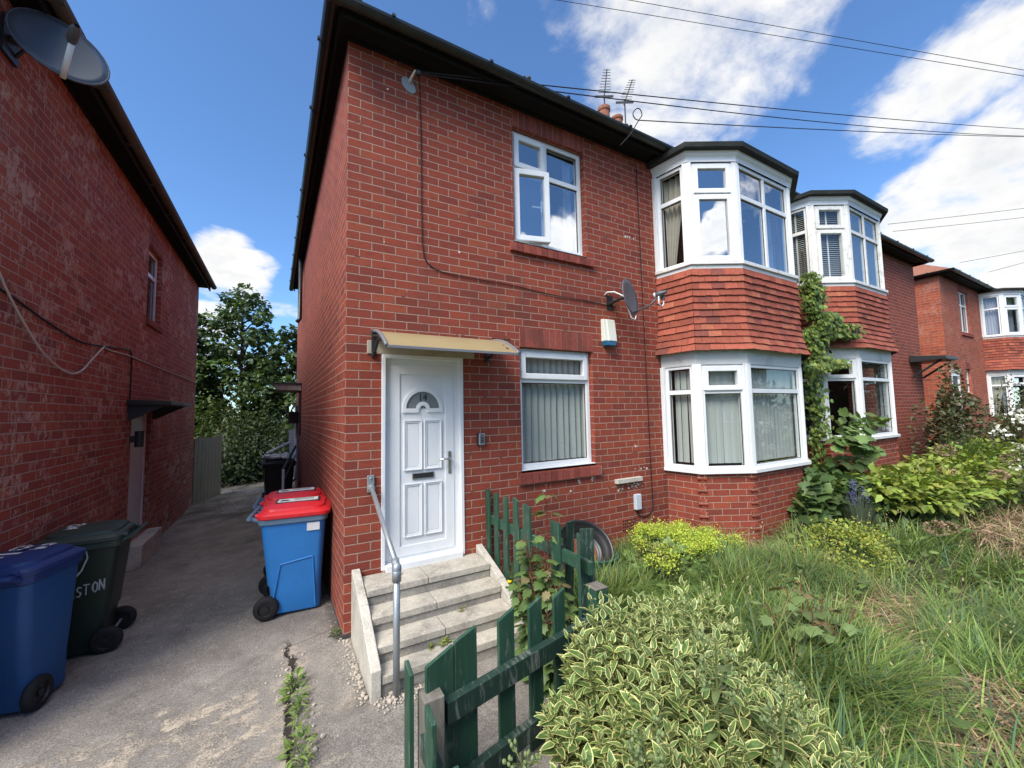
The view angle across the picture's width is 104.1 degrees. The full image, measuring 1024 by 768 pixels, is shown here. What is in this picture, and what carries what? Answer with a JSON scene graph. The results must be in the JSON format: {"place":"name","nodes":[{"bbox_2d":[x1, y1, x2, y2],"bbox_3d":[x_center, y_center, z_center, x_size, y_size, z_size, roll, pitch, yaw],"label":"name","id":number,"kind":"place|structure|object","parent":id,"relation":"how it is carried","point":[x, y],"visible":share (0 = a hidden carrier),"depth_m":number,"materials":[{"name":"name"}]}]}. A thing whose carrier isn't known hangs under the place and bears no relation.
{"place":"outdoors","nodes":[
{"label":"outdoors","id":0,"kind":"place"},
{"bbox_2d":[0,462,593,767],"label":"driveway","id":1,"kind":"structure","parent":0,"point":[61,727],"depth_m":2.68,"materials":[{"name":"concrete"}]},
{"bbox_2d":[0,543,85,714],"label":"wheelie bin","id":2,"kind":"object","parent":1,"relation":"on","point":[37,586],"visible":1,"depth_m":2.54,"materials":[{"name":"blue plastic"}]},
{"bbox_2d":[35,519,148,656],"bbox_3d":[-3.444,1.648,3.283,0.588,0.978,0.501,1,-5,-32],"label":"wheelie bin","id":3,"kind":"object","parent":1,"relation":"on","point":[100,621],"visible":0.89,"depth_m":3.16,"materials":[{"name":"green plastic"}]},
{"bbox_2d":[192,435,221,504],"bbox_3d":[-6.890,1.893,9.004,0.075,1.435,1.156,0,-4,-12],"label":"wooden fence","id":4,"kind":"object","parent":1,"relation":"on","point":[207,460],"visible":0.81,"depth_m":8.94,"materials":[{"name":"grey wood"}]},
{"bbox_2d":[180,481,263,518],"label":"leaf litter","id":5,"kind":"object","parent":1,"relation":"on","point":[229,502],"visible":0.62,"depth_m":8.50,"materials":[{"name":"plant"}]},
{"bbox_2d":[20,510,484,766],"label":"grit","id":6,"kind":"object","parent":1,"relation":"on","point":[217,646],"visible":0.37,"depth_m":3.08,"materials":[{"name":"gravel"}]},
{"bbox_2d":[261,458,296,497],"bbox_3d":[-4.906,2.011,8.374,0.610,0.917,0.721,2,-5,-35],"label":"wheelie bin","id":7,"kind":"object","parent":1,"relation":"on","point":[272,472],"visible":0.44,"depth_m":8.11,"materials":[{"name":"plastic"}]},
{"bbox_2d":[261,452,289,459],"bbox_3d":[-4.876,1.508,8.291,0.562,0.154,0.478,1,-5,-30],"label":"rubbish heap","id":8,"kind":"object","parent":7,"relation":"on","point":[284,455],"visible":0.96,"depth_m":8.14,"materials":[{"name":"plastic"}]},
{"bbox_2d":[246,496,330,620],"bbox_3d":[-2.098,1.603,3.810,0.670,0.981,0.567,1,-4,-23],"label":"wheelie bin","id":9,"kind":"object","parent":1,"relation":"on","point":[293,530],"visible":0.99,"depth_m":3.61,"materials":[{"name":"plastic"}]},
{"bbox_2d":[253,487,325,593],"bbox_3d":[-2.391,1.646,4.323,0.670,0.981,0.567,1,-4,-27],"label":"wheelie bin","id":10,"kind":"object","parent":1,"relation":"on","point":[289,493],"visible":0.24,"depth_m":4.22,"materials":[{"name":"plastic"}]},
{"bbox_2d":[282,445,296,489],"bbox_3d":[-4.405,1.860,7.907,0.048,1.193,1.297,0,-4,-20],"label":"passage rail","id":11,"kind":"object","parent":1,"relation":"on","point":[284,476],"visible":0.78,"depth_m":7.57,"materials":[{"name":"grey metal"}]},
{"bbox_2d":[275,666,310,706],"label":"weed","id":12,"kind":"object","parent":1,"relation":"on","point":[289,677],"visible":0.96,"depth_m":2.55,"materials":[{"name":"green plant"}]},
{"bbox_2d":[275,724,317,767],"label":"weed","id":13,"kind":"object","parent":1,"relation":"on","point":[287,746],"visible":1,"depth_m":2.09,"materials":[{"name":"green plant"}]},
{"bbox_2d":[283,701,310,731],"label":"weed","id":14,"kind":"object","parent":1,"relation":"on","point":[293,714],"visible":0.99,"depth_m":2.35,"materials":[{"name":"green plant"}]},
{"bbox_2d":[264,638,422,761],"bbox_3d":[-1.282,1.982,2.552,1.003,0.047,1.372,4,-6,-52],"label":"rubble","id":15,"kind":"object","parent":1,"relation":"on","point":[389,698],"visible":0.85,"depth_m":2.53,"materials":[{"name":"stone"}]},
{"bbox_2d":[404,660,458,767],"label":"picket fence","id":16,"kind":"object","parent":1,"relation":"on","point":[430,756],"visible":1,"depth_m":1.66,"materials":[{"name":"green paint"}]},
{"bbox_2d":[351,544,524,703],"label":"concrete steps","id":17,"kind":"structure","parent":1,"relation":"on","point":[434,597],"depth_m":3.01,"materials":[{"name":"beige concrete"}]},
{"bbox_2d":[418,581,607,767],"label":"picket fence","id":18,"kind":"object","parent":1,"relation":"on","point":[455,693],"visible":0.73,"depth_m":1.90,"materials":[{"name":"green paint"}]},
{"bbox_2d":[485,489,594,623],"bbox_3d":[0.180,1.484,3.200,0.302,1.079,1.508,1,-5,-30],"label":"picket fence","id":19,"kind":"object","parent":1,"relation":"on","point":[582,561],"visible":0.59,"depth_m":2.97,"materials":[{"name":"green paint"}]},
{"bbox_2d":[508,487,578,655],"bbox_3d":[0.220,1.372,2.859,0.447,1.286,0.613,1,-5,-30],"label":"sapling","id":20,"kind":"object","parent":1,"relation":"on","point":[528,562],"visible":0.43,"depth_m":2.83,"materials":[{"name":"green plant"}]},
{"bbox_2d":[510,566,578,697],"bbox_3d":[0.250,1.644,2.678,0.446,0.776,0.547,1,-5,-30],"label":"sapling","id":21,"kind":"object","parent":1,"relation":"on","point":[548,668],"visible":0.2,"depth_m":2.62,"materials":[{"name":"green plant"}]},
{"bbox_2d":[67,0,1023,416],"label":"sky","id":22,"kind":"structure","parent":0,"point":[216,94],"materials":[{"name":"blue"}]},
{"bbox_2d":[214,405,1020,459],"bbox_3d":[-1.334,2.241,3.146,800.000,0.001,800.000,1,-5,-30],"label":"ground","id":23,"kind":"structure","parent":0,"point":[1016,407],"depth_m":37.84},
{"bbox_2d":[0,0,216,570],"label":"brick house","id":24,"kind":"structure","parent":23,"relation":"on","point":[97,246],"depth_m":3.78,"materials":[{"name":"red brick"}]},
{"bbox_2d":[0,7,109,85],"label":"satellite dish","id":25,"kind":"object","parent":24,"relation":"attached to","point":[63,50],"visible":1,"depth_m":2.73,"materials":[{"name":"grey metal"}]},
{"bbox_2d":[0,288,132,399],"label":"wall cable","id":26,"kind":"object","parent":24,"relation":"attached to","point":[33,312],"depth_m":3.48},
{"bbox_2d":[0,272,195,382],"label":"wall cable","id":27,"kind":"object","parent":24,"relation":"attached to","point":[27,328],"depth_m":3.13,"materials":[{"name":"grey rubber"}]},
{"bbox_2d":[129,431,143,446],"bbox_3d":[-4.709,0.691,5.014,0.130,0.200,0.089,1,-5,-30],"label":"wall lamp","id":28,"kind":"object","parent":24,"relation":"attached to","point":[137,438],"visible":1,"depth_m":4.99,"materials":[{"name":"metal"}]},
{"bbox_2d":[127,414,146,524],"bbox_3d":[-5.042,1.159,5.300,0.060,1.706,0.840,1,-5,-30],"label":"side door","id":29,"kind":"structure","parent":24,"relation":"in","point":[137,454],"depth_m":5.41,"materials":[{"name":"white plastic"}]},
{"bbox_2d":[148,250,156,321],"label":"window","id":30,"kind":"structure","parent":24,"relation":"in","point":[152,276],"depth_m":6.01,"materials":[{"name":"white plastic"}]},
{"bbox_2d":[126,400,190,419],"bbox_3d":[-4.797,0.359,5.475,0.420,0.250,1.240,1,-5,-30],"label":"door hood","id":31,"kind":"object","parent":24,"relation":"attached to","point":[139,408],"depth_m":4.98,"materials":[{"name":"wood"}]},
{"bbox_2d":[194,313,233,438],"bbox_3d":[-10.670,0.268,13.083,2.762,5.831,2.847,1,-5,-30],"label":"sycamore tree","id":32,"kind":"object","parent":23,"relation":"on","point":[202,332],"visible":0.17,"depth_m":12.98,"materials":[{"name":"green plant"}]},
{"bbox_2d":[192,373,242,475],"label":"dark bush","id":33,"kind":"object","parent":23,"relation":"on","point":[210,429],"visible":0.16,"depth_m":11.93,"materials":[{"name":"green plant"}]},
{"bbox_2d":[194,283,284,466],"bbox_3d":[-9.554,-0.179,13.983,3.531,6.801,3.537,1,-5,-30],"label":"sycamore tree","id":34,"kind":"object","parent":23,"relation":"on","point":[229,356],"visible":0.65,"depth_m":13.61,"materials":[{"name":"green plant"}]},
{"bbox_2d":[192,388,294,487],"bbox_3d":[-7.649,1.519,11.333,3.226,2.810,2.303,1,-5,-30],"label":"dark bush","id":35,"kind":"object","parent":23,"relation":"on","point":[232,472],"visible":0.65,"depth_m":11.22,"materials":[{"name":"green plant"}]},
{"bbox_2d":[236,323,297,449],"bbox_3d":[-7.836,0.535,14.138,2.826,5.334,2.676,-1,-4,-5],"label":"sycamore tree","id":36,"kind":"object","parent":23,"relation":"on","point":[285,373],"visible":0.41,"depth_m":13.73,"materials":[{"name":"green plant"}]},
{"bbox_2d":[289,0,811,639],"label":"brick house","id":37,"kind":"structure","parent":23,"relation":"on","point":[529,184],"depth_m":4.41,"materials":[{"name":"brick"}]},
{"bbox_2d":[265,430,294,457],"bbox_3d":[-5.090,1.461,8.885,0.247,0.850,0.832,-2,-4,6],"label":"handrail","id":38,"kind":"object","parent":37,"relation":"attached to","point":[290,442],"visible":0.77,"depth_m":9.16,"materials":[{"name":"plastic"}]},
{"bbox_2d":[272,382,301,434],"bbox_3d":[-4.899,0.557,8.690,0.540,1.100,1.100,1,-5,-30],"label":"door hood","id":39,"kind":"object","parent":37,"relation":"attached to","point":[293,417],"depth_m":8.37,"materials":[{"name":"wood"}]},
{"bbox_2d":[367,475,402,698],"bbox_3d":[-0.949,1.373,2.917,0.067,1.285,0.887,1,-5,-31],"label":"handrail","id":40,"kind":"object","parent":37,"relation":"attached to","point":[396,571],"visible":0.99,"depth_m":2.54,"materials":[{"name":"metal"}]},
{"bbox_2d":[401,69,420,93],"bbox_3d":[-0.928,-2.815,3.692,0.152,0.155,0.159,1,-5,-30],"label":"cable bracket","id":41,"kind":"object","parent":37,"relation":"attached to","point":[408,85],"visible":1,"depth_m":3.73,"materials":[{"name":"metal"}]},
{"bbox_2d":[421,73,1015,135],"bbox_3d":[8.057,-5.000,7.583,19.404,4.490,0.011,1,-4,-23],"label":"overhead wire","id":42,"kind":"object","parent":41,"relation":"attached to","point":[688,107],"visible":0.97,"depth_m":4.94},
{"bbox_2d":[421,71,1020,128],"bbox_3d":[8.052,-5.055,7.582,19.423,4.569,0.011,1,-4,-23],"label":"overhead wire","id":43,"kind":"object","parent":41,"relation":"attached to","point":[702,101],"visible":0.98,"depth_m":5.06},
{"bbox_2d":[381,354,464,572],"bbox_3d":[-0.802,0.669,3.616,0.755,1.851,0.160,1,-5,-30],"label":"front door","id":44,"kind":"structure","parent":37,"relation":"in","point":[423,507],"depth_m":3.61,"materials":[{"name":"white plastic"}]},
{"bbox_2d":[371,329,519,362],"bbox_3d":[-0.566,-0.356,3.494,1.191,0.239,0.514,1,-5,-30],"label":"door canopy","id":45,"kind":"object","parent":37,"relation":"attached to","point":[487,347],"visible":1,"depth_m":3.35,"materials":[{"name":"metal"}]},
{"bbox_2d":[477,433,484,444],"bbox_3d":[-0.299,0.532,3.845,0.070,0.116,0.048,1,-5,-30],"label":"keypad","id":46,"kind":"object","parent":37,"relation":"attached to","point":[480,438],"visible":1,"depth_m":3.83,"materials":[{"name":"black plastic"}]},
{"bbox_2d":[418,75,614,305],"bbox_3d":[0.196,-1.902,4.271,2.479,1.868,0.129,1,-5,-30],"label":"wall cable","id":47,"kind":"object","parent":37,"relation":"attached to","point":[422,232],"depth_m":3.78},
{"bbox_2d":[512,131,586,257],"bbox_3d":[0.408,-2.123,4.563,1.008,1.303,0.240,2,-5,-36],"label":"window","id":48,"kind":"structure","parent":37,"relation":"in","point":[539,174],"depth_m":4.54,"materials":[{"name":"white plastic"}]},
{"bbox_2d":[520,348,595,472],"bbox_3d":[0.467,0.279,4.447,1.000,1.303,0.202,1,-5,-30],"label":"window","id":49,"kind":"structure","parent":37,"relation":"in","point":[555,399],"depth_m":4.50,"materials":[{"name":"white plastic"}]},
{"bbox_2d":[595,69,612,103],"bbox_3d":[2.505,-7.438,10.813,0.488,2.371,0.094,-1,-4,-3],"label":"tv aerial","id":50,"kind":"object","parent":37,"relation":"attached to","point":[604,95],"visible":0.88,"depth_m":10.83,"materials":[{"name":"metal"}]},
{"bbox_2d":[601,319,616,346],"bbox_3d":[1.152,-0.610,4.741,0.170,0.320,0.089,1,-5,-30],"label":"alarm box","id":51,"kind":"object","parent":37,"relation":"attached to","point":[608,334],"visible":1,"depth_m":4.71,"materials":[{"name":"white plastic"}]},
{"bbox_2d":[616,79,635,122],"bbox_3d":[3.222,-7.400,11.159,0.647,2.515,0.186,-1,-4,-6],"label":"tv aerial","id":52,"kind":"object","parent":37,"relation":"attached to","point":[624,102],"visible":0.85,"depth_m":11.12,"materials":[{"name":"metal"}]},
{"bbox_2d":[604,279,667,319],"bbox_3d":[1.418,-0.992,4.612,0.387,0.497,0.664,1,-5,-30],"label":"satellite dish","id":53,"kind":"object","parent":37,"relation":"attached to","point":[629,297],"visible":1,"depth_m":4.67,"materials":[{"name":"grey metal"}]},
{"bbox_2d":[633,494,641,509],"bbox_3d":[1.512,1.417,4.806,0.090,0.180,0.049,1,-5,-30],"label":"junction box","id":54,"kind":"object","parent":37,"relation":"attached to","point":[637,499],"visible":1,"depth_m":4.79,"materials":[{"name":"grey plastic"}]},
{"bbox_2d":[636,167,653,516],"bbox_3d":[1.591,-0.608,5.032,0.280,4.471,0.011,1,-5,-30],"label":"wall cable","id":55,"kind":"object","parent":37,"relation":"attached to","point":[645,350],"depth_m":5.07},
{"bbox_2d":[657,166,685,269],"bbox_3d":[2.126,-2.127,5.223,0.150,1.301,0.365,2,-5,-38],"label":"window","id":56,"kind":"structure","parent":37,"relation":"in","point":[673,206],"depth_m":5.28,"materials":[{"name":"white plastic"}]},
{"bbox_2d":[666,365,696,468],"bbox_3d":[2.173,0.412,5.031,0.124,1.276,0.391,2,-5,-38],"label":"window","id":57,"kind":"structure","parent":37,"relation":"in","point":[686,387],"depth_m":5.09,"materials":[{"name":"white plastic"}]},
{"bbox_2d":[690,163,735,260],"bbox_3d":[2.517,-2.149,5.026,0.528,1.301,0.092,-1,-4,-1],"label":"window","id":58,"kind":"structure","parent":37,"relation":"in","point":[724,194],"depth_m":5.00,"materials":[{"name":"white plastic"}]},
{"bbox_2d":[701,364,747,469],"bbox_3d":[2.582,0.394,4.878,0.558,1.276,0.145,-1,-4,-1],"label":"window","id":59,"kind":"structure","parent":37,"relation":"in","point":[724,381],"depth_m":4.91,"materials":[{"name":"white plastic"}]},
{"bbox_2d":[738,165,791,273],"bbox_3d":[3.316,-2.136,5.439,1.190,1.301,0.270,1,-5,-30],"label":"window","id":60,"kind":"structure","parent":37,"relation":"in","point":[762,205],"depth_m":5.44,"materials":[{"name":"white plastic"}]},
{"bbox_2d":[757,209,781,270],"bbox_3d":[4.146,-2.088,6.366,0.070,1.301,0.365,0,-4,-21],"label":"curtain","id":61,"kind":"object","parent":37,"relation":"in","point":[777,236],"depth_m":6.27,"materials":[{"name":"fabric"}]},
{"bbox_2d":[769,202,784,271],"bbox_3d":[4.005,-2.114,5.959,0.220,1.301,0.528,-4,-5,31],"label":"curtain","id":62,"kind":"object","parent":37,"relation":"in","point":[770,204],"depth_m":6.06,"materials":[{"name":"fabric"}]},
{"bbox_2d":[750,364,804,467],"bbox_3d":[3.400,0.400,5.203,1.190,1.276,0.128,1,-5,-30],"label":"window","id":63,"kind":"structure","parent":37,"relation":"in","point":[771,391],"depth_m":5.30,"materials":[{"name":"white plastic"}]},
{"bbox_2d":[789,371,796,454],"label":"window","id":64,"kind":"structure","parent":37,"relation":"in","point":[791,371],"depth_m":5.65,"materials":[{"name":"white plastic"}]},
{"bbox_2d":[620,108,1021,145],"bbox_3d":[9.103,-4.920,8.016,17.114,4.516,0.061,1,-4,-23],"label":"overhead wire","id":65,"kind":"object","parent":37,"relation":"attached to","point":[784,127],"visible":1,"depth_m":5.64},
{"bbox_2d":[701,190,934,475],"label":"brick house","id":66,"kind":"structure","parent":23,"relation":"on","point":[858,260],"depth_m":6.99,"materials":[{"name":"brick"}]},
{"bbox_2d":[791,207,809,283],"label":"window","id":67,"kind":"structure","parent":66,"relation":"in","point":[804,232],"depth_m":6.75,"materials":[{"name":"white plastic"}]},
{"bbox_2d":[813,205,848,279],"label":"window","id":68,"kind":"structure","parent":66,"relation":"in","point":[826,229],"depth_m":6.58,"materials":[{"name":"white plastic"}]},
{"bbox_2d":[798,251,866,468],"bbox_3d":[4.764,-0.053,6.062,1.515,4.102,0.589,1,-5,-30],"label":"ivy","id":69,"kind":"object","parent":66,"relation":"attached to","point":[826,329],"visible":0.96,"depth_m":6.03,"materials":[{"name":"green plant"}]},
{"bbox_2d":[826,359,860,436],"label":"window","id":70,"kind":"structure","parent":66,"relation":"in","point":[852,376],"depth_m":6.41,"materials":[{"name":"white plastic"}]},
{"bbox_2d":[852,239,862,281],"label":"blind","id":71,"kind":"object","parent":66,"relation":"in","point":[852,239],"depth_m":7.89,"materials":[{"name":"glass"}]},
{"bbox_2d":[849,207,882,288],"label":"window","id":72,"kind":"structure","parent":66,"relation":"in","point":[860,235],"depth_m":6.97,"materials":[{"name":"white plastic"}]},
{"bbox_2d":[862,365,879,431],"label":"window","id":73,"kind":"structure","parent":66,"relation":"in","point":[872,366],"depth_m":7.64,"materials":[{"name":"white plastic"}]},
{"bbox_2d":[865,226,876,285],"label":"blind","id":74,"kind":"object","parent":66,"relation":"in","point":[871,226],"depth_m":7.39,"materials":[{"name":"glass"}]},
{"bbox_2d":[861,359,894,436],"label":"window","id":75,"kind":"structure","parent":66,"relation":"in","point":[886,379],"depth_m":6.99,"materials":[{"name":"white plastic"}]},
{"bbox_2d":[877,364,888,431],"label":"curtain","id":76,"kind":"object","parent":66,"relation":"in","point":[880,368],"depth_m":7.50,"materials":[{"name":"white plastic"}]},
{"bbox_2d":[909,355,957,378],"bbox_3d":[10.019,-0.419,9.475,0.900,0.527,0.613,1,-5,-30],"label":"door hood","id":77,"kind":"object","parent":66,"relation":"attached to","point":[934,359],"depth_m":9.37,"materials":[{"name":"metal"}]},
{"bbox_2d":[913,265,1023,448],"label":"brick house","id":78,"kind":"structure","parent":23,"relation":"on","point":[975,326],"depth_m":12.45,"materials":[{"name":"brick"}]},
{"bbox_2d":[958,292,967,332],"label":"window","id":79,"kind":"structure","parent":78,"relation":"in","point":[963,306],"depth_m":12.50,"materials":[{"name":"white plastic"}]},
{"bbox_2d":[981,295,1001,335],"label":"window","id":80,"kind":"structure","parent":78,"relation":"in","point":[990,307],"depth_m":13.00,"materials":[{"name":"white plastic"}]},
{"bbox_2d":[989,375,1009,414],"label":"window","id":81,"kind":"structure","parent":78,"relation":"in","point":[994,384],"depth_m":12.83,"materials":[{"name":"white plastic"}]},
{"bbox_2d":[1003,295,1021,333],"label":"window","id":82,"kind":"structure","parent":78,"relation":"in","point":[1008,306],"depth_m":12.74,"materials":[{"name":"white plastic"}]},
{"bbox_2d":[1003,374,1023,412],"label":"window","id":83,"kind":"structure","parent":78,"relation":"in","point":[1017,375],"depth_m":12.60,"materials":[{"name":"white plastic"}]},
{"bbox_2d":[1012,296,1023,331],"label":"window","id":84,"kind":"structure","parent":78,"relation":"in","point":[1022,298],"depth_m":12.97,"materials":[{"name":"white plastic"}]},
{"bbox_2d":[558,0,1022,75],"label":"overhead wire","id":85,"kind":"object","parent":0,"point":[788,37],"visible":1,"depth_m":11.17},
{"bbox_2d":[574,469,1023,767],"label":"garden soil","id":86,"kind":"structure","parent":0,"point":[930,578],"depth_m":3.81,"materials":[{"name":"brown soil"}]},
{"bbox_2d":[561,520,613,578],"bbox_3d":[0.729,1.659,4.021,0.599,0.474,0.393,-1,-4,-6],"label":"tyre","id":87,"kind":"object","parent":86,"relation":"on","point":[603,546],"visible":0.27,"depth_m":4.13,"materials":[{"name":"black rubber"}]},
{"bbox_2d":[595,551,618,571],"bbox_3d":[0.875,1.908,4.110,0.460,0.310,0.460,1,-5,-30],"label":"watering can","id":88,"kind":"object","parent":86,"relation":"on","point":[600,564],"visible":0.19,"depth_m":3.91,"materials":[{"name":"green plastic"}]},
{"bbox_2d":[624,537,677,584],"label":"bush","id":89,"kind":"object","parent":86,"relation":"on","point":[646,548],"visible":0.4,"depth_m":3.88,"materials":[{"name":"green plant"}]},
{"bbox_2d":[617,515,746,590],"bbox_3d":[1.715,1.737,4.192,1.494,0.568,1.039,1,-5,-30],"label":"flowering plant","id":90,"kind":"object","parent":86,"relation":"on","point":[691,543],"visible":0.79,"depth_m":3.96,"materials":[{"name":"green plant"}]},
{"bbox_2d":[500,476,1023,767],"bbox_3d":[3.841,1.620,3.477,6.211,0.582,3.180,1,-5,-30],"label":"grass seed stalks","id":91,"kind":"object","parent":86,"relation":"on","point":[911,612],"depth_m":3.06,"materials":[{"name":"plant"}]},
{"bbox_2d":[659,499,1023,741],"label":"grass seed heads","id":92,"kind":"object","parent":91,"relation":"attached to","point":[882,727],"depth_m":2.97,"materials":[{"name":"plant"}]},
{"bbox_2d":[750,578,867,666],"bbox_3d":[1.844,1.581,2.485,0.562,0.697,0.463,0,-4,-10],"label":"bramble","id":93,"kind":"object","parent":86,"relation":"on","point":[793,603],"visible":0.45,"depth_m":2.43,"materials":[{"name":"green plant"}]},
{"bbox_2d":[631,512,1023,744],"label":"lawn weeds","id":94,"kind":"object","parent":86,"relation":"on","point":[952,668],"visible":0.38,"depth_m":3.27,"materials":[{"name":"green plant"}]},
{"bbox_2d":[787,407,892,534],"bbox_3d":[4.460,1.158,5.369,2.336,1.690,0.884,1,-5,-30],"label":"currant bush","id":95,"kind":"object","parent":86,"relation":"on","point":[820,489],"visible":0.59,"depth_m":5.27,"materials":[{"name":"green plant"}]},
{"bbox_2d":[790,516,908,577],"bbox_3d":[3.551,1.663,4.217,1.477,0.539,0.913,1,-5,-30],"label":"bush","id":96,"kind":"object","parent":86,"relation":"on","point":[839,533],"visible":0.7,"depth_m":4.11,"materials":[{"name":"green plant"}]},
{"bbox_2d":[836,480,885,537],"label":"lavender","id":97,"kind":"object","parent":86,"relation":"on","point":[854,510],"visible":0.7,"depth_m":4.71,"materials":[{"name":"green plant"}]},
{"bbox_2d":[743,499,1023,767],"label":"dry grass","id":98,"kind":"structure","parent":86,"relation":"on","point":[989,531],"depth_m":2.28,"materials":[{"name":"plant"}]},
{"bbox_2d":[840,436,1023,543],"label":"hydrangea bush","id":99,"kind":"object","parent":86,"relation":"on","point":[932,483],"visible":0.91,"depth_m":5.06,"materials":[{"name":"green plant"}]},
{"bbox_2d":[907,361,1005,462],"bbox_3d":[9.536,0.693,8.596,2.393,2.542,1.261,1,-5,-30],"label":"climbing rose","id":100,"kind":"object","parent":86,"relation":"on","point":[948,409],"visible":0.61,"depth_m":8.41,"materials":[{"name":"green plant"}]},
{"bbox_2d":[935,423,1015,470],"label":"sword leaf plant","id":101,"kind":"object","parent":86,"relation":"on","point":[971,448],"visible":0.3,"depth_m":6.59,"materials":[{"name":"green plant"}]},
{"bbox_2d":[962,412,1023,461],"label":"leafy shrub","id":102,"kind":"object","parent":86,"relation":"on","point":[985,430],"visible":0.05,"depth_m":9.83,"materials":[{"name":"green plant"}]},
{"bbox_2d":[984,374,1023,467],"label":"conifer bush","id":103,"kind":"object","parent":86,"relation":"on","point":[1013,428],"visible":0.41,"depth_m":8.83,"materials":[{"name":"green plant"}]},
{"bbox_2d":[990,409,1023,509],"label":"white flowered shrub","id":104,"kind":"object","parent":86,"relation":"on","point":[1020,420],"visible":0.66,"depth_m":5.76,"materials":[{"name":"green plant"}]},
{"bbox_2d":[630,0,1022,69],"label":"overhead wire","id":105,"kind":"object","parent":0,"point":[824,34],"visible":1,"depth_m":11.21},
{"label":"garden soil","id":106,"kind":"structure","parent":0,"visible":0},
{"bbox_2d":[502,738,541,767],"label":"tall weed","id":107,"kind":"object","parent":106,"relation":"on","point":[535,758],"visible":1,"depth_m":1.31,"materials":[{"name":"green plant"}]},
{"bbox_2d":[626,714,664,767],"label":"tall weed","id":108,"kind":"object","parent":106,"relation":"on","point":[640,753],"visible":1,"depth_m":1.25,"materials":[{"name":"green plant"}]},
{"bbox_2d":[534,575,881,767],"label":"variegated shrub","id":109,"kind":"object","parent":106,"relation":"on","point":[616,687],"visible":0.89,"depth_m":1.69,"materials":[{"name":"green plant"}]},
{"bbox_2d":[696,628,736,757],"bbox_3d":[0.761,1.398,1.460,0.137,0.929,0.152,-3,-4,25],"label":"tall weed","id":110,"kind":"object","parent":106,"relation":"on","point":[713,734],"visible":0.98,"depth_m":1.48,"materials":[{"name":"green plant"}]},
{"bbox_2d":[758,662,806,767],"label":"tall weed","id":111,"kind":"object","parent":106,"relation":"on","point":[781,762],"visible":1,"depth_m":1.36,"materials":[{"name":"green plant"}]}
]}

